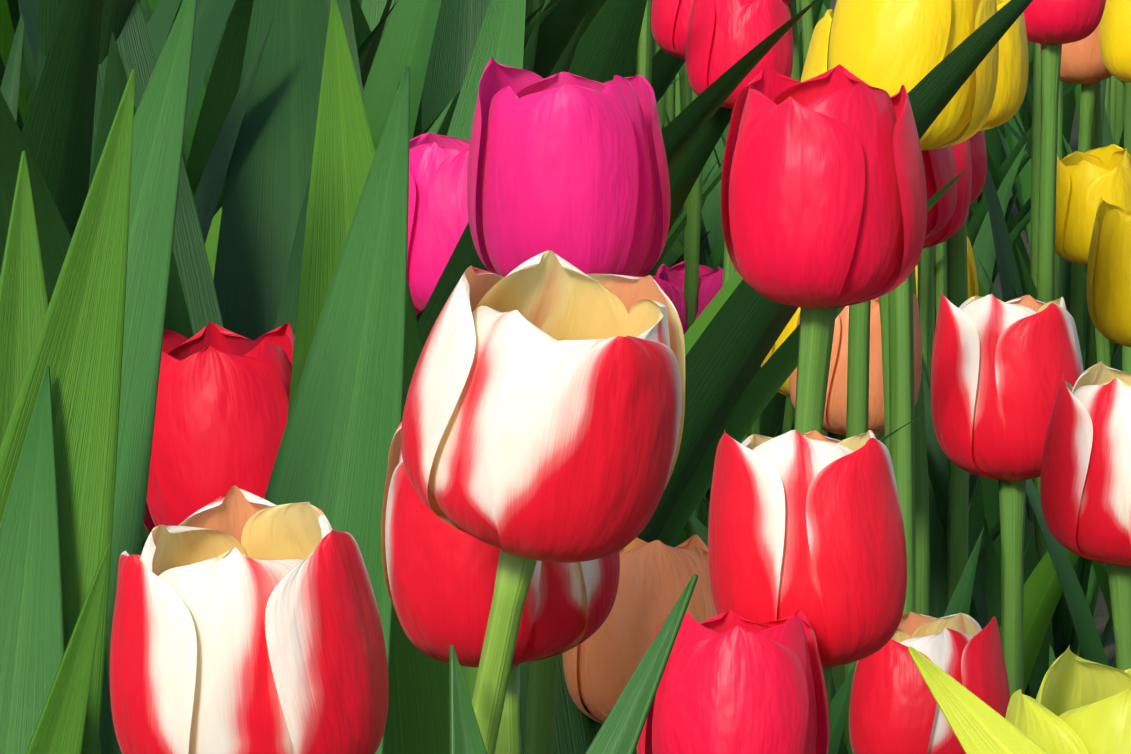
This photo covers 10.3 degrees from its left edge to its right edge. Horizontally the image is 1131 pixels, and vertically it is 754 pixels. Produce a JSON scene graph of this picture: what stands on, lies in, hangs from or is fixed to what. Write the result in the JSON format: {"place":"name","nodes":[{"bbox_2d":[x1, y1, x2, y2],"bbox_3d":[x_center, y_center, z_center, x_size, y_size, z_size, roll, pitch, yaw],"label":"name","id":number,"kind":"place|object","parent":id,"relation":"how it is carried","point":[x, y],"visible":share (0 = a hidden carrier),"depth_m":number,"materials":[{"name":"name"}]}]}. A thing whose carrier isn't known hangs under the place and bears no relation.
{"place":"outdoors","nodes":[
{"label":"outdoors","id":0,"kind":"place"},
{"bbox_2d":[799,0,1115,665],"bbox_3d":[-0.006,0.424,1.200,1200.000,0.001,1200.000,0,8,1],"label":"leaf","id":1,"kind":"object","parent":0,"point":[1101,616],"depth_m":3.38,"materials":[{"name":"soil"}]},
{"bbox_2d":[0,0,26,123],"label":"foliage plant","id":2,"kind":"object","parent":1,"relation":"on","point":[6,34],"visible":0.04,"depth_m":2.61,"materials":[{"name":"green plant"}]},
{"bbox_2d":[7,0,24,61],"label":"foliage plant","id":3,"kind":"object","parent":1,"relation":"on","point":[13,5],"depth_m":2.84,"materials":[{"name":"green plant"}]},
{"bbox_2d":[18,2,35,83],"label":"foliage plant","id":4,"kind":"object","parent":1,"relation":"on","point":[29,63],"depth_m":3.00,"materials":[{"name":"green plant"}]},
{"bbox_2d":[0,365,64,753],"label":"tulip leaf","id":5,"kind":"object","parent":1,"relation":"on","point":[32,649],"visible":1,"depth_m":1.39,"materials":[{"name":"green plant"}]},
{"bbox_2d":[0,150,100,753],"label":"tulip leaf","id":6,"kind":"object","parent":1,"relation":"on","point":[23,302],"visible":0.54,"depth_m":1.48,"materials":[{"name":"green plant"}]},
{"bbox_2d":[0,68,134,753],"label":"tulip leaf","id":7,"kind":"object","parent":1,"relation":"on","point":[78,349],"visible":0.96,"depth_m":1.42,"materials":[{"name":"green plant"}]},
{"bbox_2d":[26,544,108,753],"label":"tulip leaf","id":8,"kind":"object","parent":1,"relation":"on","point":[60,727],"visible":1,"depth_m":1.37,"materials":[{"name":"green plant"}]},
{"bbox_2d":[0,0,223,753],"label":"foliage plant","id":9,"kind":"object","parent":1,"relation":"on","point":[192,308],"visible":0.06,"depth_m":1.93,"materials":[{"name":"green plant"}]},
{"bbox_2d":[0,0,234,128],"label":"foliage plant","id":10,"kind":"object","parent":1,"relation":"on","point":[211,18],"visible":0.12,"depth_m":2.44,"materials":[{"name":"green plant"}]},
{"bbox_2d":[23,0,221,278],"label":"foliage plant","id":11,"kind":"object","parent":1,"relation":"on","point":[58,134],"visible":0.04,"depth_m":2.02,"materials":[{"name":"green plant"}]},
{"bbox_2d":[99,0,196,753],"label":"tulip leaf","id":12,"kind":"object","parent":1,"relation":"on","point":[159,119],"visible":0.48,"depth_m":1.50,"materials":[{"name":"green plant"}]},
{"bbox_2d":[22,0,273,243],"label":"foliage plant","id":13,"kind":"object","parent":1,"relation":"on","point":[115,14],"visible":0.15,"depth_m":2.19,"materials":[{"name":"green plant"}]},
{"bbox_2d":[145,0,235,166],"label":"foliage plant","id":14,"kind":"object","parent":1,"relation":"on","point":[152,6],"visible":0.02,"depth_m":2.82,"materials":[{"name":"green plant"}]},
{"bbox_2d":[0,0,398,211],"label":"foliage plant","id":15,"kind":"object","parent":1,"relation":"on","point":[362,48],"visible":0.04,"depth_m":2.60,"materials":[{"name":"green plant"}]},
{"bbox_2d":[144,322,293,532],"bbox_3d":[-0.083,0.165,1.776,0.098,0.364,0.147,0,8,1],"label":"tulip plant","id":16,"kind":"object","parent":1,"relation":"on","point":[221,413],"visible":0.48,"depth_m":1.72,"materials":[{"name":"red plant"}]},
{"bbox_2d":[13,0,424,216],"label":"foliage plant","id":17,"kind":"object","parent":1,"relation":"on","point":[222,89],"visible":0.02,"depth_m":2.68,"materials":[{"name":"green plant"}]},
{"bbox_2d":[110,485,388,753],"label":"tulip plant","id":18,"kind":"object","parent":1,"relation":"on","point":[245,622],"visible":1,"depth_m":1.09,"materials":[{"name":"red plant"}]},
{"bbox_2d":[140,0,489,167],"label":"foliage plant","id":19,"kind":"object","parent":1,"relation":"on","point":[458,28],"depth_m":2.94,"materials":[{"name":"green plant"}]},
{"bbox_2d":[264,66,409,753],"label":"tulip leaf","id":20,"kind":"object","parent":1,"relation":"on","point":[344,420],"visible":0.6,"depth_m":1.55,"materials":[{"name":"green plant"}]},
{"bbox_2d":[18,0,742,355],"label":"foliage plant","id":21,"kind":"object","parent":1,"relation":"on","point":[30,16],"visible":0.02,"depth_m":2.23,"materials":[{"name":"green plant"}]},
{"bbox_2d":[287,0,477,753],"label":"tulip leaf","id":22,"kind":"object","parent":1,"relation":"on","point":[344,152],"visible":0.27,"depth_m":1.60,"materials":[{"name":"green leaf"}]},
{"bbox_2d":[39,0,730,275],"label":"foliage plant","id":23,"kind":"object","parent":1,"relation":"on","point":[606,49],"visible":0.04,"depth_m":2.77,"materials":[{"name":"green plant"}]},
{"bbox_2d":[363,0,441,149],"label":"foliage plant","id":24,"kind":"object","parent":1,"relation":"on","point":[406,39],"visible":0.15,"depth_m":2.76,"materials":[{"name":"green plant"}]},
{"bbox_2d":[326,0,540,108],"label":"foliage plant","id":25,"kind":"object","parent":1,"relation":"on","point":[344,7],"visible":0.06,"depth_m":2.48,"materials":[{"name":"green plant"}]},
{"bbox_2d":[407,133,469,314],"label":"tulip plant","id":26,"kind":"object","parent":1,"relation":"on","point":[438,220],"visible":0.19,"depth_m":1.91,"materials":[{"name":"pink plant"}]},
{"bbox_2d":[427,97,453,133],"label":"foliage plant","id":27,"kind":"object","parent":1,"relation":"on","point":[435,127],"visible":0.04,"depth_m":2.22,"materials":[{"name":"green plant"}]},
{"bbox_2d":[449,645,486,753],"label":"tulip leaf","id":28,"kind":"object","parent":1,"relation":"on","point":[465,736],"visible":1,"depth_m":1.12,"materials":[{"name":"green plant"}]},
{"bbox_2d":[423,0,561,135],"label":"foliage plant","id":29,"kind":"object","parent":1,"relation":"on","point":[544,18],"depth_m":2.90,"materials":[{"name":"green plant"}]},
{"bbox_2d":[361,0,636,58],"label":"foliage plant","id":30,"kind":"object","parent":1,"relation":"on","point":[372,10],"depth_m":3.38,"materials":[{"name":"green plant"}]},
{"bbox_2d":[381,422,619,753],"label":"tulip plant","id":31,"kind":"object","parent":1,"relation":"on","point":[440,576],"visible":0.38,"depth_m":1.18,"materials":[{"name":"red plant"}]},
{"bbox_2d":[418,10,588,346],"bbox_3d":[-0.144,0.092,1.945,0.304,0.457,0.264,0,8,1],"label":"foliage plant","id":32,"kind":"object","parent":1,"relation":"on","point":[464,257],"visible":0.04,"depth_m":1.85,"materials":[{"name":"green plant"}]},
{"bbox_2d":[350,0,722,275],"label":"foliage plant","id":33,"kind":"object","parent":1,"relation":"on","point":[362,30],"visible":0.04,"depth_m":3.03,"materials":[{"name":"green plant"}]},
{"bbox_2d":[401,251,684,753],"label":"tulip plant","id":34,"kind":"object","parent":1,"relation":"on","point":[543,414],"visible":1,"depth_m":1.11,"materials":[{"name":"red plant"}]},
{"bbox_2d":[520,653,595,753],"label":"tulip leaf","id":35,"kind":"object","parent":1,"relation":"on","point":[575,732],"visible":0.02,"depth_m":1.83,"materials":[{"name":"green plant"}]},
{"bbox_2d":[213,0,923,733],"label":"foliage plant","id":36,"kind":"object","parent":1,"relation":"on","point":[267,174],"visible":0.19,"depth_m":2.18,"materials":[{"name":"green plant"}]},
{"bbox_2d":[467,57,670,753],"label":"tulip plant","id":37,"kind":"object","parent":1,"relation":"on","point":[570,168],"visible":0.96,"depth_m":1.68,"materials":[{"name":"pink plant"}]},
{"bbox_2d":[533,0,605,78],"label":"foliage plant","id":38,"kind":"object","parent":1,"relation":"on","point":[557,30],"depth_m":3.04,"materials":[{"name":"green plant"}]},
{"bbox_2d":[562,534,716,753],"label":"tulip plant","id":39,"kind":"object","parent":1,"relation":"on","point":[601,664],"visible":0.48,"depth_m":1.81,"materials":[{"name":"orange plant"}]},
{"bbox_2d":[585,574,698,753],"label":"tulip leaf","id":40,"kind":"object","parent":1,"relation":"on","point":[620,729],"visible":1,"depth_m":1.06,"materials":[{"name":"green plant"}]},
{"bbox_2d":[275,0,1032,546],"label":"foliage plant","id":41,"kind":"object","parent":1,"relation":"on","point":[729,392],"visible":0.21,"depth_m":1.97,"materials":[{"name":"green plant"}]},
{"bbox_2d":[632,48,684,103],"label":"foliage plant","id":42,"kind":"object","parent":1,"relation":"on","point":[666,67],"visible":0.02,"depth_m":3.33,"materials":[{"name":"green plant"}]},
{"bbox_2d":[655,107,713,274],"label":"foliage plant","id":43,"kind":"object","parent":1,"relation":"on","point":[704,244],"visible":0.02,"depth_m":4.16,"materials":[{"name":"green plant"}]},
{"bbox_2d":[679,62,691,260],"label":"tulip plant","id":44,"kind":"object","parent":1,"relation":"on","point":[685,94],"depth_m":3.69,"materials":[{"name":"green plant"}]},
{"bbox_2d":[652,261,722,524],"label":"tulip plant","id":45,"kind":"object","parent":1,"relation":"on","point":[670,281],"visible":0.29,"depth_m":2.97,"materials":[{"name":"pink plant"}]},
{"bbox_2d":[656,155,723,271],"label":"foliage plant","id":46,"kind":"object","parent":1,"relation":"on","point":[671,257],"visible":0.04,"depth_m":4.12,"materials":[{"name":"green plant"}]},
{"bbox_2d":[664,76,724,269],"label":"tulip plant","id":47,"kind":"object","parent":1,"relation":"on","point":[716,257],"visible":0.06,"depth_m":4.18,"materials":[{"name":"green plant"}]},
{"bbox_2d":[689,514,707,546],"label":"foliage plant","id":48,"kind":"object","parent":1,"relation":"on","point":[701,530],"visible":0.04,"depth_m":2.74,"materials":[{"name":"green plant"}]},
{"bbox_2d":[636,0,760,500],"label":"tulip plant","id":49,"kind":"object","parent":1,"relation":"on","point":[644,60],"depth_m":3.03,"materials":[{"name":"green plant"}]},
{"bbox_2d":[675,123,728,252],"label":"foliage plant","id":50,"kind":"object","parent":1,"relation":"on","point":[711,213],"visible":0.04,"depth_m":4.32,"materials":[{"name":"green plant"}]},
{"bbox_2d":[651,0,778,546],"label":"tulip plant","id":51,"kind":"object","parent":1,"relation":"on","point":[669,22],"visible":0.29,"depth_m":2.95,"materials":[{"name":"red plant"}]},
{"bbox_2d":[654,263,785,437],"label":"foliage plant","id":52,"kind":"object","parent":1,"relation":"on","point":[773,415],"visible":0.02,"depth_m":3.66,"materials":[{"name":"green plant"}]},
{"bbox_2d":[637,609,828,753],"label":"tulip plant","id":53,"kind":"object","parent":1,"relation":"on","point":[731,682],"visible":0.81,"depth_m":1.57,"materials":[{"name":"red plant"}]},
{"bbox_2d":[671,0,799,433],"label":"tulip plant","id":54,"kind":"object","parent":1,"relation":"on","point":[677,248],"visible":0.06,"depth_m":3.75,"materials":[{"name":"green plant"}]},
{"bbox_2d":[685,0,792,286],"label":"tulip plant","id":55,"kind":"object","parent":1,"relation":"on","point":[723,36],"visible":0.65,"depth_m":2.78,"materials":[{"name":"red plant"}]},
{"bbox_2d":[661,0,817,172],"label":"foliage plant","id":56,"kind":"object","parent":1,"relation":"on","point":[681,131],"visible":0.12,"depth_m":2.58,"materials":[{"name":"green plant"}]},
{"bbox_2d":[721,0,813,146],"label":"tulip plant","id":57,"kind":"object","parent":1,"relation":"on","point":[807,24],"visible":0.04,"depth_m":4.24,"materials":[{"name":"green plant"}]},
{"bbox_2d":[761,307,827,436],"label":"tulip plant","id":58,"kind":"object","parent":1,"relation":"on","point":[789,329],"visible":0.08,"depth_m":2.97,"materials":[{"name":"yellow plant"}]},
{"bbox_2d":[708,429,906,753],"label":"tulip plant","id":59,"kind":"object","parent":1,"relation":"on","point":[810,524],"visible":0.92,"depth_m":1.61,"materials":[{"name":"red plant"}]},
{"bbox_2d":[799,0,823,80],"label":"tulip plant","id":60,"kind":"object","parent":1,"relation":"on","point":[817,8],"visible":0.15,"depth_m":5.13,"materials":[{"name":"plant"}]},
{"bbox_2d":[721,64,926,433],"bbox_3d":[0.064,0.132,1.744,0.138,0.438,0.081,-1,8,-9],"label":"tulip plant","id":61,"kind":"object","parent":1,"relation":"on","point":[823,201],"visible":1,"depth_m":1.69,"materials":[{"name":"red plant"}]},
{"bbox_2d":[747,262,918,439],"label":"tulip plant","id":62,"kind":"object","parent":1,"relation":"on","point":[756,428],"depth_m":3.20,"materials":[{"name":"green plant"}]},
{"bbox_2d":[800,9,870,753],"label":"tulip plant","id":63,"kind":"object","parent":1,"relation":"on","point":[857,412],"visible":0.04,"depth_m":2.50,"materials":[{"name":"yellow plant"}]},
{"bbox_2d":[829,662,856,753],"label":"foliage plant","id":64,"kind":"object","parent":1,"relation":"on","point":[839,705],"visible":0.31,"depth_m":2.17,"materials":[{"name":"green plant"}]},
{"bbox_2d":[789,294,921,692],"bbox_3d":[0.130,0.095,2.607,0.081,0.271,0.054,-6,10,-37],"label":"tulip plant","id":65,"kind":"object","parent":1,"relation":"on","point":[834,419],"visible":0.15,"depth_m":2.56,"materials":[{"name":"orange plant"}]},
{"bbox_2d":[702,497,1027,564],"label":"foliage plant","id":66,"kind":"object","parent":1,"relation":"on","point":[995,532],"depth_m":2.91,"materials":[{"name":"green plant"}]},
{"bbox_2d":[838,146,983,753],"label":"tulip plant","id":67,"kind":"object","parent":1,"relation":"on","point":[940,169],"visible":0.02,"depth_m":2.28,"materials":[{"name":"red plant"}]},
{"bbox_2d":[827,0,1030,628],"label":"tulip plant","id":68,"kind":"object","parent":1,"relation":"on","point":[891,47],"visible":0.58,"depth_m":2.21,"materials":[{"name":"yellow plant"}]},
{"bbox_2d":[849,612,1009,753],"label":"tulip plant","id":69,"kind":"object","parent":1,"relation":"on","point":[894,708],"visible":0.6,"depth_m":1.87,"materials":[{"name":"red plant"}]},
{"bbox_2d":[880,261,978,502],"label":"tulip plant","id":70,"kind":"object","parent":1,"relation":"on","point":[973,478],"depth_m":3.20,"materials":[{"name":"green plant"}]},
{"bbox_2d":[935,240,947,474],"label":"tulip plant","id":71,"kind":"object","parent":1,"relation":"on","point":[940,267],"depth_m":3.21,"materials":[{"name":"green plant"}]},
{"bbox_2d":[913,138,971,615],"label":"tulip plant","id":72,"kind":"object","parent":1,"relation":"on","point":[963,162],"visible":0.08,"depth_m":2.65,"materials":[{"name":"red plant"}]},
{"bbox_2d":[915,236,978,298],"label":"tulip plant","id":73,"kind":"object","parent":1,"relation":"on","point":[973,290],"visible":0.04,"depth_m":3.28,"materials":[{"name":"yellow plant"}]},
{"bbox_2d":[918,130,986,395],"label":"tulip plant","id":74,"kind":"object","parent":1,"relation":"on","point":[927,256],"visible":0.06,"depth_m":2.76,"materials":[{"name":"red plant"}]},
{"bbox_2d":[968,476,986,598],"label":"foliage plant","id":75,"kind":"object","parent":1,"relation":"on","point":[976,519],"visible":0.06,"depth_m":3.16,"materials":[{"name":"green plant"}]},
{"bbox_2d":[927,451,1030,696],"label":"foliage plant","id":76,"kind":"object","parent":1,"relation":"on","point":[980,614],"visible":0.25,"depth_m":2.73,"materials":[{"name":"green plant"}]},
{"bbox_2d":[908,647,1049,753],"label":"leaf","id":77,"kind":"object","parent":1,"relation":"on","point":[977,725],"visible":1,"depth_m":0.93,"materials":[{"name":"yellow plant"}]},
{"bbox_2d":[970,124,1006,215],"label":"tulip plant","id":78,"kind":"object","parent":1,"relation":"on","point":[994,145],"depth_m":4.97,"materials":[{"name":"green plant"}]},
{"bbox_2d":[972,142,1026,294],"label":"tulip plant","id":79,"kind":"object","parent":1,"relation":"on","point":[983,248],"visible":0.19,"depth_m":3.69,"materials":[{"name":"green plant"}]},
{"bbox_2d":[922,0,1078,692],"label":"tulip plant","id":80,"kind":"object","parent":1,"relation":"on","point":[1043,591],"visible":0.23,"depth_m":2.70,"materials":[{"name":"red and white petal"},{"name":"dark green leaf"},{"name":"green leaf"}]},
{"bbox_2d":[931,292,1083,697],"bbox_3d":[0.143,0.135,2.100,0.132,0.332,0.062,2,8,16],"label":"tulip plant","id":81,"kind":"object","parent":1,"relation":"on","point":[999,368],"visible":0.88,"depth_m":2.07,"materials":[{"name":"red plant"}]},
{"bbox_2d":[986,146,1029,295],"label":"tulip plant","id":82,"kind":"object","parent":1,"relation":"on","point":[1011,225],"visible":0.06,"depth_m":4.17,"materials":[{"name":"green plant"}]},
{"bbox_2d":[967,83,1077,246],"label":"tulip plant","id":83,"kind":"object","parent":1,"relation":"on","point":[976,220],"visible":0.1,"depth_m":4.22,"materials":[{"name":"green plant"}]},
{"bbox_2d":[1012,41,1033,211],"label":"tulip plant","id":84,"kind":"object","parent":1,"relation":"on","point":[1024,115],"visible":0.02,"depth_m":5.12,"materials":[{"name":"green plant"}]},
{"bbox_2d":[984,43,1084,522],"bbox_3d":[0.252,-0.138,3.598,0.177,0.457,0.064,0,8,1],"label":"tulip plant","id":85,"kind":"object","parent":1,"relation":"on","point":[1007,265],"visible":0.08,"depth_m":3.62,"materials":[{"name":"green plant"}]},
{"bbox_2d":[1004,80,1066,158],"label":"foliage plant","id":86,"kind":"object","parent":1,"relation":"on","point":[1028,98],"visible":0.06,"depth_m":4.49,"materials":[{"name":"green plant"}]},
{"bbox_2d":[997,82,1075,244],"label":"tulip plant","id":87,"kind":"object","parent":1,"relation":"on","point":[1009,143],"visible":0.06,"depth_m":4.94,"materials":[{"name":"green plant"}]},
{"bbox_2d":[976,81,1101,370],"bbox_3d":[0.258,-0.093,3.484,0.116,0.398,0.052,0,8,1],"label":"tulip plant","id":88,"kind":"object","parent":1,"relation":"on","point":[1096,142],"visible":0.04,"depth_m":3.48,"materials":[{"name":"green plant"}]},
{"bbox_2d":[981,0,1105,699],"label":"tulip plant","id":89,"kind":"object","parent":1,"relation":"on","point":[1052,26],"visible":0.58,"depth_m":2.95,"materials":[{"name":"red plant"}]},
{"bbox_2d":[1014,23,1112,361],"bbox_3d":[0.288,-0.058,3.482,0.081,0.330,0.078,1,8,7],"label":"tulip plant","id":90,"kind":"object","parent":1,"relation":"on","point":[1082,64],"visible":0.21,"depth_m":3.45,"materials":[{"name":"orange plant"}]},
{"bbox_2d":[1026,479,1108,665],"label":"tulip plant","id":91,"kind":"object","parent":1,"relation":"on","point":[1090,643],"visible":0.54,"depth_m":2.58,"materials":[{"name":"green plant"}]},
{"bbox_2d":[1005,645,1130,753],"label":"tulip plant","id":92,"kind":"object","parent":1,"relation":"on","point":[1079,705],"visible":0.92,"depth_m":0.97,"materials":[{"name":"yellow plant"}]},
{"bbox_2d":[1013,82,1130,370],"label":"tulip plant","id":93,"kind":"object","parent":1,"relation":"on","point":[1116,362],"visible":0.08,"depth_m":3.83,"materials":[{"name":"green plant"}]},
{"bbox_2d":[1030,76,1115,154],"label":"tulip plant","id":94,"kind":"object","parent":1,"relation":"on","point":[1112,104],"depth_m":4.68,"materials":[{"name":"green plant"}]},
{"bbox_2d":[1040,361,1130,670],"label":"tulip plant","id":95,"kind":"object","parent":1,"relation":"on","point":[1085,487],"visible":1,"depth_m":1.87,"materials":[{"name":"red plant"}]},
{"bbox_2d":[1055,79,1118,360],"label":"tulip plant","id":96,"kind":"object","parent":1,"relation":"on","point":[1062,277],"visible":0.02,"depth_m":3.76,"materials":[{"name":"green plant"}]},
{"bbox_2d":[1055,144,1130,367],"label":"tulip plant","id":97,"kind":"object","parent":1,"relation":"on","point":[1086,181],"visible":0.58,"depth_m":3.36,"materials":[{"name":"yellow plant"}]},
{"bbox_2d":[1078,564,1111,658],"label":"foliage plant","id":98,"kind":"object","parent":1,"relation":"on","point":[1092,590],"visible":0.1,"depth_m":3.14,"materials":[{"name":"green plant"}]},
{"bbox_2d":[1075,78,1124,148],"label":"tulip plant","id":99,"kind":"object","parent":1,"relation":"on","point":[1119,120],"visible":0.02,"depth_m":4.43,"materials":[{"name":"green plant"}]},
{"bbox_2d":[1092,561,1113,630],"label":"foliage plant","id":100,"kind":"object","parent":1,"relation":"on","point":[1101,573],"visible":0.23,"depth_m":3.09,"materials":[{"name":"green plant"}]},
{"bbox_2d":[1086,197,1130,346],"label":"tulip plant","id":101,"kind":"object","parent":1,"relation":"on","point":[1108,287],"visible":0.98,"depth_m":2.87,"materials":[{"name":"yellow plant"}]},
{"bbox_2d":[1099,0,1130,373],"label":"tulip plant","id":102,"kind":"object","parent":1,"relation":"on","point":[1115,36],"visible":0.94,"depth_m":3.37,"materials":[{"name":"yellow plant"}]},
{"bbox_2d":[994,210,1030,275],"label":"leaf","id":103,"kind":"object","parent":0,"point":[1016,231],"depth_m":4.03,"materials":[{"name":"green plant"}]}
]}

